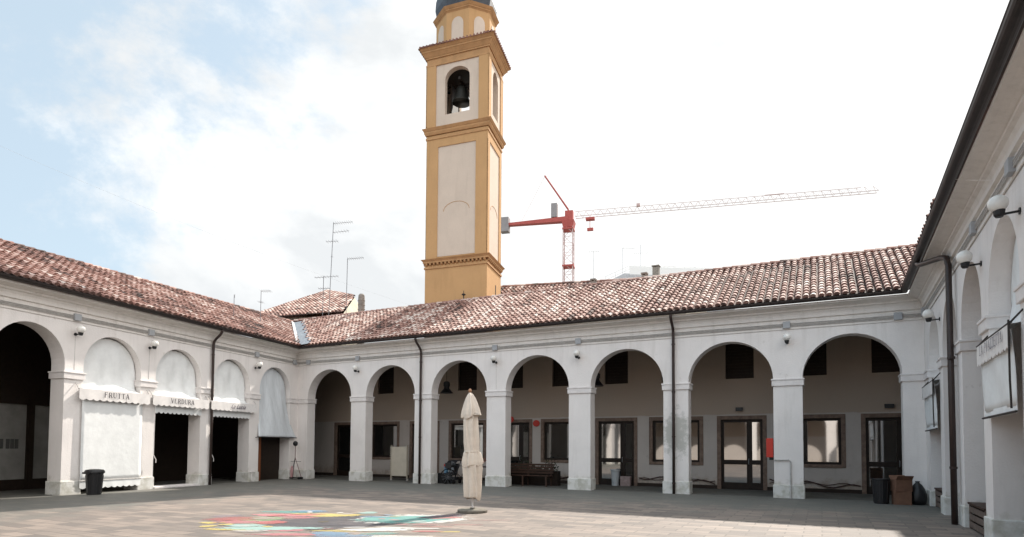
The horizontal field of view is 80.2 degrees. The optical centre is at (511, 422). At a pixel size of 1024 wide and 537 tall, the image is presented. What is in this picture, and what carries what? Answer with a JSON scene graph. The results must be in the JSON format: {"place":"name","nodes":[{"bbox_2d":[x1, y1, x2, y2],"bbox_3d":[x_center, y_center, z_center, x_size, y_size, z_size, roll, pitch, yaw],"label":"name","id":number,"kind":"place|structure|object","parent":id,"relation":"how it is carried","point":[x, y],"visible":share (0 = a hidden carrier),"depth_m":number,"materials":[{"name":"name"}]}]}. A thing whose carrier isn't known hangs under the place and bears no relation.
{"place":"outdoors","nodes":[
{"label":"outdoors","id":0,"kind":"place"},
{"bbox_2d":[0,477,275,498],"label":"arcade floor","id":1,"kind":"structure","parent":0,"point":[21,493],"depth_m":21.40,"materials":[{"name":"grey stone"}]},
{"bbox_2d":[1,146,345,283],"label":"overhead wire","id":2,"kind":"object","parent":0,"point":[157,212],"visible":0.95,"depth_m":50.41,"materials":[{"name":"grey metal"}]},
{"bbox_2d":[254,289,357,348],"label":"house","id":3,"kind":"structure","parent":0,"point":[309,306],"depth_m":41.02,"materials":[{"name":"tile"}]},
{"bbox_2d":[346,257,363,307],"bbox_3d":[-9.426,-6.448,36.291,1.060,6.919,0.560,0,-2,0],"label":"tv aerial","id":4,"kind":"object","parent":3,"relation":"attached to","point":[346,285],"visible":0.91,"depth_m":36.35,"materials":[{"name":"grey metal"}]},
{"bbox_2d":[358,294,364,343],"bbox_3d":[-8.526,-2.177,34.115,0.420,10.220,0.414,0,-2,0],"label":"chimney","id":5,"kind":"object","parent":3,"relation":"on","point":[361,302],"visible":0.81,"depth_m":34.15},
{"bbox_2d":[0,479,983,536],"bbox_3d":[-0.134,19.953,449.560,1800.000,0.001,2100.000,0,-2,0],"label":"stone paved ground","id":6,"kind":"structure","parent":0,"point":[511,512],"depth_m":14.96,"materials":[{"name":"grey stone"}]},
{"bbox_2d":[82,469,104,494],"bbox_3d":[-13.433,1.897,19.528,0.570,0.823,0.624,0,-2,0],"label":"waste bin","id":7,"kind":"object","parent":6,"relation":"on","point":[94,478],"visible":1,"depth_m":19.38,"materials":[{"name":"black plastic"}]},
{"bbox_2d":[0,238,300,494],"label":"arcaded building","id":8,"kind":"structure","parent":6,"relation":"on","point":[50,302],"depth_m":22.02,"materials":[{"name":"white paint"}]},
{"bbox_2d":[74,325,85,335],"bbox_3d":[-13.929,-2.969,19.592,0.376,0.325,0.252,0,-2,18],"label":"wall lamp","id":9,"kind":"object","parent":8,"relation":"attached to","point":[81,329],"visible":1,"depth_m":19.51,"materials":[{"name":"white glass"}]},
{"bbox_2d":[76,339,150,488],"bbox_3d":[-13.745,-0.347,20.848,0.520,5.100,2.625,0,-2,18],"label":"awning","id":10,"kind":"object","parent":8,"relation":"attached to","point":[112,399],"visible":0.9,"depth_m":20.84,"materials":[{"name":"white fabric"}]},
{"bbox_2d":[148,340,158,348],"bbox_3d":[-13.072,-2.848,22.171,0.376,0.325,0.252,0,-2,18],"label":"wall lamp","id":11,"kind":"object","parent":8,"relation":"attached to","point":[154,343],"visible":1,"depth_m":22.09,"materials":[{"name":"white metal"}]},
{"bbox_2d":[149,351,208,462],"bbox_3d":[-12.881,-0.633,23.433,0.511,4.305,2.626,0,-2,18],"label":"awning","id":12,"kind":"object","parent":8,"relation":"attached to","point":[175,389],"visible":0.88,"depth_m":23.49,"materials":[{"name":"white fabric"}]},
{"bbox_2d":[208,360,256,460],"bbox_3d":[-12.035,-0.522,26.010,0.521,4.305,2.625,0,-2,18],"label":"awning","id":13,"kind":"object","parent":8,"relation":"attached to","point":[228,401],"visible":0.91,"depth_m":26.09,"materials":[{"name":"white fabric"}]},
{"bbox_2d":[254,362,262,368],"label":"wall lamp","id":14,"kind":"object","parent":8,"relation":"attached to","point":[259,364],"visible":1,"depth_m":27.20,"materials":[{"name":"white glass"}]},
{"bbox_2d":[258,437,260,480],"bbox_3d":[-11.614,1.600,27.731,0.060,2.090,0.375,0,-2,18],"label":"door","id":15,"kind":"structure","parent":8,"relation":"in","point":[259,443],"depth_m":27.82,"materials":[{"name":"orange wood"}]},
{"bbox_2d":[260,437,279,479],"bbox_3d":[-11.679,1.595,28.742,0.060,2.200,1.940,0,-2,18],"label":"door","id":16,"kind":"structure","parent":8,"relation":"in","point":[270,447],"depth_m":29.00,"materials":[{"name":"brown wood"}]},
{"bbox_2d":[255,368,296,437],"bbox_3d":[-11.163,-0.917,28.640,0.445,3.290,2.705,0,-2,18],"label":"tarpaulin","id":17,"kind":"object","parent":8,"relation":"hanging from","point":[273,419],"visible":0.98,"depth_m":28.61,"materials":[{"name":"white fabric"}]},
{"bbox_2d":[289,466,302,478],"bbox_3d":[-10.512,2.412,29.438,0.840,0.639,0.260,-1,-3,27],"label":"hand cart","id":18,"kind":"object","parent":6,"relation":"on","point":[291,472],"visible":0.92,"depth_m":29.45,"materials":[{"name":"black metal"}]},
{"bbox_2d":[292,441,300,478],"bbox_3d":[-10.529,1.807,29.397,0.729,1.854,0.535,0,-2,0],"label":"tripod stand","id":19,"kind":"object","parent":6,"relation":"on","point":[295,443],"visible":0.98,"depth_m":29.44,"materials":[{"name":"black metal"}]},
{"bbox_2d":[200,510,466,536],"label":"ground painting","id":20,"kind":"object","parent":6,"relation":"on","point":[323,521],"visible":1,"depth_m":12.74},
{"bbox_2d":[418,0,510,337],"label":"bell tower","id":21,"kind":"structure","parent":6,"relation":"on","point":[465,57],"depth_m":31.59,"materials":[{"name":"orange paint"}]},
{"bbox_2d":[457,389,486,513],"bbox_3d":[-0.965,0.682,15.034,0.740,3.050,0.740,0,-2,0],"label":"parasol","id":22,"kind":"object","parent":6,"relation":"on","point":[472,463],"visible":1,"depth_m":14.91,"materials":[{"name":"fabric"}]},
{"bbox_2d":[292,243,927,498],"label":"arcaded building","id":23,"kind":"structure","parent":6,"relation":"on","point":[828,397],"depth_m":24.07,"materials":[{"name":"white paint"}]},
{"bbox_2d":[315,275,337,315],"bbox_3d":[-11.206,-5.930,36.569,1.452,5.883,0.560,0,-2,0],"label":"tv aerial","id":24,"kind":"object","parent":23,"relation":"attached to","point":[323,288],"visible":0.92,"depth_m":36.65,"materials":[{"name":"grey metal"}]},
{"bbox_2d":[328,220,351,314],"bbox_3d":[-10.529,-7.613,36.838,1.618,9.279,0.560,0,-2,0],"label":"tv aerial","id":25,"kind":"object","parent":23,"relation":"attached to","point":[332,241],"visible":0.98,"depth_m":36.92,"materials":[{"name":"grey metal"}]},
{"bbox_2d":[337,425,350,475],"bbox_3d":[-8.910,1.514,33.273,1.526,2.770,0.554,0,-2,13],"label":"door","id":26,"kind":"structure","parent":23,"relation":"in","point":[344,431],"depth_m":33.37,"materials":[{"name":"brown wood"}]},
{"bbox_2d":[352,365,359,372],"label":"wall lamp","id":27,"kind":"object","parent":23,"relation":"attached to","point":[355,367],"visible":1,"depth_m":28.14,"materials":[{"name":"white glass"}]},
{"bbox_2d":[373,424,396,456],"bbox_3d":[-6.647,0.955,32.083,1.542,1.720,0.738,0,-2,3],"label":"window","id":28,"kind":"structure","parent":23,"relation":"in","point":[384,436],"depth_m":32.13,"materials":[{"name":"black glass"}]},
{"bbox_2d":[379,367,393,393],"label":"upper window","id":29,"kind":"structure","parent":23,"relation":"in","point":[386,380],"depth_m":32.18,"materials":[{"name":"brown wood"}]},
{"bbox_2d":[413,424,413,472],"bbox_3d":[-4.386,1.448,30.911,1.530,2.770,0.080,-1,-3,27],"label":"door","id":30,"kind":"structure","parent":23,"relation":"in","point":[413,424],"depth_m":31.21,"materials":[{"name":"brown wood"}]},
{"bbox_2d":[440,379,452,393],"bbox_3d":[-3.040,-2.067,28.327,0.600,1.400,0.600,0,-2,0],"label":"hanging lamp","id":31,"kind":"object","parent":23,"relation":"hanging from","point":[446,389],"visible":0.97,"depth_m":28.19,"materials":[{"name":"black metal"}]},
{"bbox_2d":[452,423,482,457],"bbox_3d":[-2.132,0.892,29.789,1.712,1.720,0.825,0,-2,3],"label":"window","id":32,"kind":"structure","parent":23,"relation":"in","point":[457,429],"depth_m":30.02,"materials":[{"name":"black glass"}]},
{"bbox_2d":[459,362,476,390],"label":"upper window","id":33,"kind":"structure","parent":23,"relation":"in","point":[468,371],"depth_m":29.93,"materials":[{"name":"brown wood"}]},
{"bbox_2d":[491,355,496,363],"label":"wall lamp","id":34,"kind":"object","parent":23,"relation":"attached to","point":[493,358],"visible":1,"depth_m":24.82,"materials":[{"name":"white glass"}]},
{"bbox_2d":[511,365,522,387],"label":"upper window","id":35,"kind":"structure","parent":23,"relation":"in","point":[517,382],"depth_m":28.65,"materials":[{"name":"brown wood"}]},
{"bbox_2d":[511,422,528,468],"bbox_3d":[0.195,1.386,28.644,1.497,2.770,0.542,0,-2,14],"label":"door","id":36,"kind":"structure","parent":23,"relation":"in","point":[519,431],"depth_m":28.47,"materials":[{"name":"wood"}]},
{"bbox_2d":[533,420,539,426],"bbox_3d":[1.119,0.029,27.976,0.340,0.300,0.030,-1,-3,27],"label":"round sign","id":37,"kind":"object","parent":23,"relation":"attached to","point":[536,423],"visible":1,"depth_m":27.96,"materials":[{"name":"red metal"}]},
{"bbox_2d":[545,422,568,459],"bbox_3d":[2.303,0.829,27.535,1.649,1.720,0.793,0,-2,3],"label":"window","id":38,"kind":"structure","parent":23,"relation":"in","point":[556,433],"depth_m":27.66,"materials":[{"name":"black glass"}]},
{"bbox_2d":[553,359,568,386],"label":"upper window","id":39,"kind":"structure","parent":23,"relation":"in","point":[560,378],"depth_m":27.73,"materials":[{"name":"brown wood"}]},
{"bbox_2d":[573,350,579,358],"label":"wall lamp","id":40,"kind":"object","parent":23,"relation":"attached to","point":[576,353],"visible":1,"depth_m":23.18,"materials":[{"name":"white metal"}]},
{"bbox_2d":[589,251,598,277],"bbox_3d":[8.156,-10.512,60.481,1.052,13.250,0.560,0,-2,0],"label":"tv aerial","id":41,"kind":"object","parent":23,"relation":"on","point":[593,261],"visible":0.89,"depth_m":60.69,"materials":[{"name":"grey metal"}]},
{"bbox_2d":[595,373,603,386],"bbox_3d":[3.476,-2.198,25.017,0.600,1.400,0.600,0,-2,0],"label":"hanging lamp","id":42,"kind":"object","parent":23,"relation":"hanging from","point":[598,383],"visible":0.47,"depth_m":24.86,"materials":[{"name":"black metal"}]},
{"bbox_2d":[599,421,633,485],"bbox_3d":[4.564,1.325,26.427,1.555,2.770,0.567,0,-2,13],"label":"door","id":43,"kind":"structure","parent":23,"relation":"in","point":[616,438],"depth_m":26.39,"materials":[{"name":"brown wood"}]},
{"bbox_2d":[606,351,627,383],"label":"upper window","id":44,"kind":"structure","parent":23,"relation":"in","point":[617,365],"depth_m":26.48,"materials":[{"name":"brown wood"}]},
{"bbox_2d":[651,264,660,275],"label":"chimney","id":45,"kind":"object","parent":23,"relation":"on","point":[655,269],"visible":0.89,"depth_m":50.36,"materials":[{"name":"grey concrete"}]},
{"bbox_2d":[653,420,699,461],"bbox_3d":[6.822,0.766,25.238,1.775,1.720,0.857,0,-2,3],"label":"window","id":46,"kind":"structure","parent":23,"relation":"in","point":[658,438],"depth_m":25.48,"materials":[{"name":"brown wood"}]},
{"bbox_2d":[726,344,753,378],"bbox_3d":[9.079,-2.473,24.239,1.060,1.460,0.070,-1,-3,27],"label":"upper window","id":47,"kind":"structure","parent":23,"relation":"in","point":[739,358],"depth_m":24.22,"materials":[{"name":"brown wood"}]},
{"bbox_2d":[721,419,762,489],"bbox_3d":[9.114,1.261,24.113,1.526,2.770,0.554,0,-2,13],"label":"door","id":48,"kind":"structure","parent":23,"relation":"in","point":[741,440],"depth_m":24.04,"materials":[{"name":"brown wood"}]},
{"bbox_2d":[766,438,773,459],"bbox_3d":[8.691,0.889,20.475,0.215,0.730,0.320,-1,-3,27],"label":"hose cabinet","id":49,"kind":"object","parent":23,"relation":"attached to","point":[770,448],"visible":1,"depth_m":20.35,"materials":[{"name":"red metal"}]},
{"bbox_2d":[783,333,790,343],"bbox_3d":[9.032,-2.769,19.983,0.252,0.325,0.376,-1,-3,27],"label":"wall lamp","id":50,"kind":"object","parent":23,"relation":"attached to","point":[786,337],"visible":1,"depth_m":19.86,"materials":[{"name":"white metal"}]},
{"bbox_2d":[803,343,826,375],"bbox_3d":[11.343,-2.505,23.088,1.060,1.460,0.070,-1,-3,27],"label":"upper window","id":51,"kind":"structure","parent":23,"relation":"in","point":[816,364],"depth_m":22.95,"materials":[{"name":"brown wood"}]},
{"bbox_2d":[803,418,840,464],"bbox_3d":[11.359,0.702,22.932,1.721,1.720,0.830,0,-2,3],"label":"window","id":52,"kind":"structure","parent":23,"relation":"in","point":[821,436],"depth_m":22.79,"materials":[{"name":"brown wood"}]},
{"bbox_2d":[866,417,901,494],"bbox_3d":[13.589,1.198,21.839,1.526,2.770,0.554,0,-2,13],"label":"door","id":53,"kind":"structure","parent":23,"relation":"in","point":[883,435],"depth_m":21.90,"materials":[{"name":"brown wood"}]},
{"bbox_2d":[871,339,899,372],"bbox_3d":[13.580,-2.536,21.951,1.060,1.460,0.070,-1,-3,27],"label":"upper window","id":54,"kind":"structure","parent":23,"relation":"in","point":[883,360],"depth_m":22.01,"materials":[{"name":"brown wood"}]},
{"bbox_2d":[501,175,878,281],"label":"tower crane","id":55,"kind":"object","parent":6,"relation":"on","point":[567,221],"visible":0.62,"depth_m":90.29,"materials":[{"name":"red metal"}]},
{"bbox_2d":[872,478,889,503],"bbox_3d":[11.036,2.048,18.185,0.481,0.740,0.480,0,-2,0],"label":"waste bin","id":56,"kind":"object","parent":6,"relation":"on","point":[881,490],"visible":1,"depth_m":18.02,"materials":[{"name":"black plastic"}]},
{"bbox_2d":[891,491,911,504],"bbox_3d":[11.485,2.217,17.928,0.440,0.386,0.340,0,-2,20],"label":"cardboard box","id":57,"kind":"object","parent":6,"relation":"on","point":[901,498],"visible":0.91,"depth_m":17.78,"materials":[{"name":"brown cardboard"}]},
{"bbox_2d":[889,475,913,491],"bbox_3d":[11.488,1.789,17.945,0.440,0.462,0.565,0,-2,9],"label":"cardboard box","id":58,"kind":"object","parent":57,"relation":"on","point":[900,483],"visible":1,"depth_m":17.77,"materials":[{"name":"brown cardboard"}]},
{"bbox_2d":[912,481,926,504],"bbox_3d":[11.978,2.068,17.931,0.507,0.690,0.495,0,-2,0],"label":"rubbish sack","id":59,"kind":"object","parent":6,"relation":"on","point":[919,495],"visible":0.86,"depth_m":17.77,"materials":[{"name":"black plastic"}]},
{"bbox_2d":[934,487,941,507],"bbox_3d":[11.854,2.084,16.486,0.460,0.540,1.790,-1,-3,28],"label":"crate","id":60,"kind":"object","parent":6,"relation":"on","point":[938,492],"visible":0.28,"depth_m":16.97,"materials":[{"name":"brown wood"}]},
{"bbox_2d":[901,0,1023,536],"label":"arcaded building","id":61,"kind":"structure","parent":6,"relation":"on","point":[973,455],"depth_m":10.72,"materials":[{"name":"white paint"}]},
{"bbox_2d":[922,373,939,431],"bbox_3d":[11.638,-1.342,16.625,0.516,3.115,2.416,-1,-3,29],"label":"awning","id":62,"kind":"object","parent":61,"relation":"attached to","point":[928,393],"visible":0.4,"depth_m":16.52,"materials":[{"name":"white fabric"}]},
{"bbox_2d":[922,309,939,321],"bbox_3d":[10.789,-2.764,15.656,0.376,0.325,0.252,-1,-3,28],"label":"wall lamp","id":63,"kind":"object","parent":61,"relation":"attached to","point":[927,314],"visible":1,"depth_m":15.61,"materials":[{"name":"white glass"}]},
{"bbox_2d":[956,250,981,268],"bbox_3d":[8.322,-2.987,11.084,0.376,0.325,0.252,-1,-3,28],"label":"wall lamp","id":64,"kind":"object","parent":61,"relation":"attached to","point":[964,258],"visible":1,"depth_m":11.04,"materials":[{"name":"white metal"}]},
{"bbox_2d":[976,239,1022,418],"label":"awning","id":65,"kind":"object","parent":61,"relation":"attached to","point":[995,357],"visible":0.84,"depth_m":9.57,"materials":[{"name":"white fabric"}]},
{"bbox_2d":[987,194,1020,217],"bbox_3d":[7.040,-3.113,8.710,0.376,0.325,0.252,-1,-3,28],"label":"wall lamp","id":66,"kind":"object","parent":61,"relation":"attached to","point":[997,205],"visible":1,"depth_m":8.67,"materials":[{"name":"white glass"}]},
{"bbox_2d":[967,502,985,534],"bbox_3d":[9.258,1.872,11.727,0.510,0.540,1.640,-1,-3,28],"label":"crate","id":67,"kind":"object","parent":6,"relation":"on","point":[976,518],"visible":0.34,"depth_m":11.98,"materials":[{"name":"brown wood"}]},
{"bbox_2d":[0,0,1008,342],"label":"sky","id":68,"kind":"structure","parent":0,"point":[262,126],"materials":[{"name":"white"}]},
{"bbox_2d":[500,278,700,330],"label":"building","id":69,"kind":"structure","parent":0,"point":[516,288],"depth_m":34.58,"materials":[{"name":"tile"}]},
{"bbox_2d":[311,475,891,501],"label":"arcade floor","id":70,"kind":"structure","parent":0,"point":[819,495],"depth_m":23.26,"materials":[{"name":"grey stone"}]},
{"bbox_2d":[390,445,408,480],"bbox_3d":[-5.330,1.899,28.755,1.090,1.680,0.089,-1,-3,27],"label":"folding screen","id":71,"kind":"object","parent":70,"relation":"on","point":[399,457],"visible":0.98,"depth_m":28.72,"materials":[{"name":"beige"}]},
{"bbox_2d":[438,473,451,482],"bbox_3d":[-3.036,2.457,26.974,0.760,0.450,0.390,-1,-3,27],"label":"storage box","id":72,"kind":"object","parent":70,"relation":"on","point":[443,475],"visible":0.26,"depth_m":26.80,"materials":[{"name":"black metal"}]},
{"bbox_2d":[440,462,462,483],"bbox_3d":[-2.269,2.185,26.406,1.685,0.988,0.529,0,-2,0],"label":"bicycle","id":73,"kind":"object","parent":70,"relation":"on","point":[447,465],"visible":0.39,"depth_m":26.33,"materials":[{"name":"black metal"}]},
{"bbox_2d":[443,460,460,483],"bbox_3d":[-2.609,2.154,26.674,0.507,1.038,0.697,-1,-3,27],"label":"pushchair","id":74,"kind":"object","parent":70,"relation":"on","point":[456,468],"visible":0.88,"depth_m":26.59,"materials":[{"name":"black fabric"}]},
{"bbox_2d":[511,463,554,486],"bbox_3d":[0.578,2.172,25.518,2.350,0.950,0.610,-1,-3,27],"label":"bench","id":75,"kind":"object","parent":70,"relation":"on","point":[528,470],"visible":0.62,"depth_m":25.52,"materials":[{"name":"brown wood"}]},
{"bbox_2d":[511,453,560,485],"bbox_3d":[0.944,1.971,26.158,2.378,1.408,0.669,-1,-3,25],"label":"planter","id":76,"kind":"object","parent":70,"relation":"on","point":[540,480],"visible":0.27,"depth_m":25.82,"materials":[{"name":"brown wood"}]},
{"bbox_2d":[610,469,619,485],"bbox_3d":[4.402,2.339,25.917,0.420,0.700,0.414,0,-2,0],"label":"bucket","id":77,"kind":"object","parent":70,"relation":"on","point":[615,476],"visible":0.98,"depth_m":25.77,"materials":[{"name":"grey plastic"}]},
{"bbox_2d":[620,476,630,485],"bbox_3d":[4.804,2.472,25.679,0.430,0.420,0.250,-1,-3,27],"label":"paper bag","id":78,"kind":"object","parent":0,"point":[625,480],"visible":0.91,"depth_m":25.56,"materials":[{"name":"grey paper"}]},
{"bbox_2d":[605,266,733,311],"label":"scaffolded building","id":79,"kind":"structure","parent":0,"point":[635,271],"depth_m":58.98,"materials":[{"name":"grey"}]},
{"bbox_2d":[622,247,634,273],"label":"tv aerial","id":80,"kind":"object","parent":79,"relation":"attached to","point":[622,257],"visible":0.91,"depth_m":60.71,"materials":[{"name":"grey metal"}]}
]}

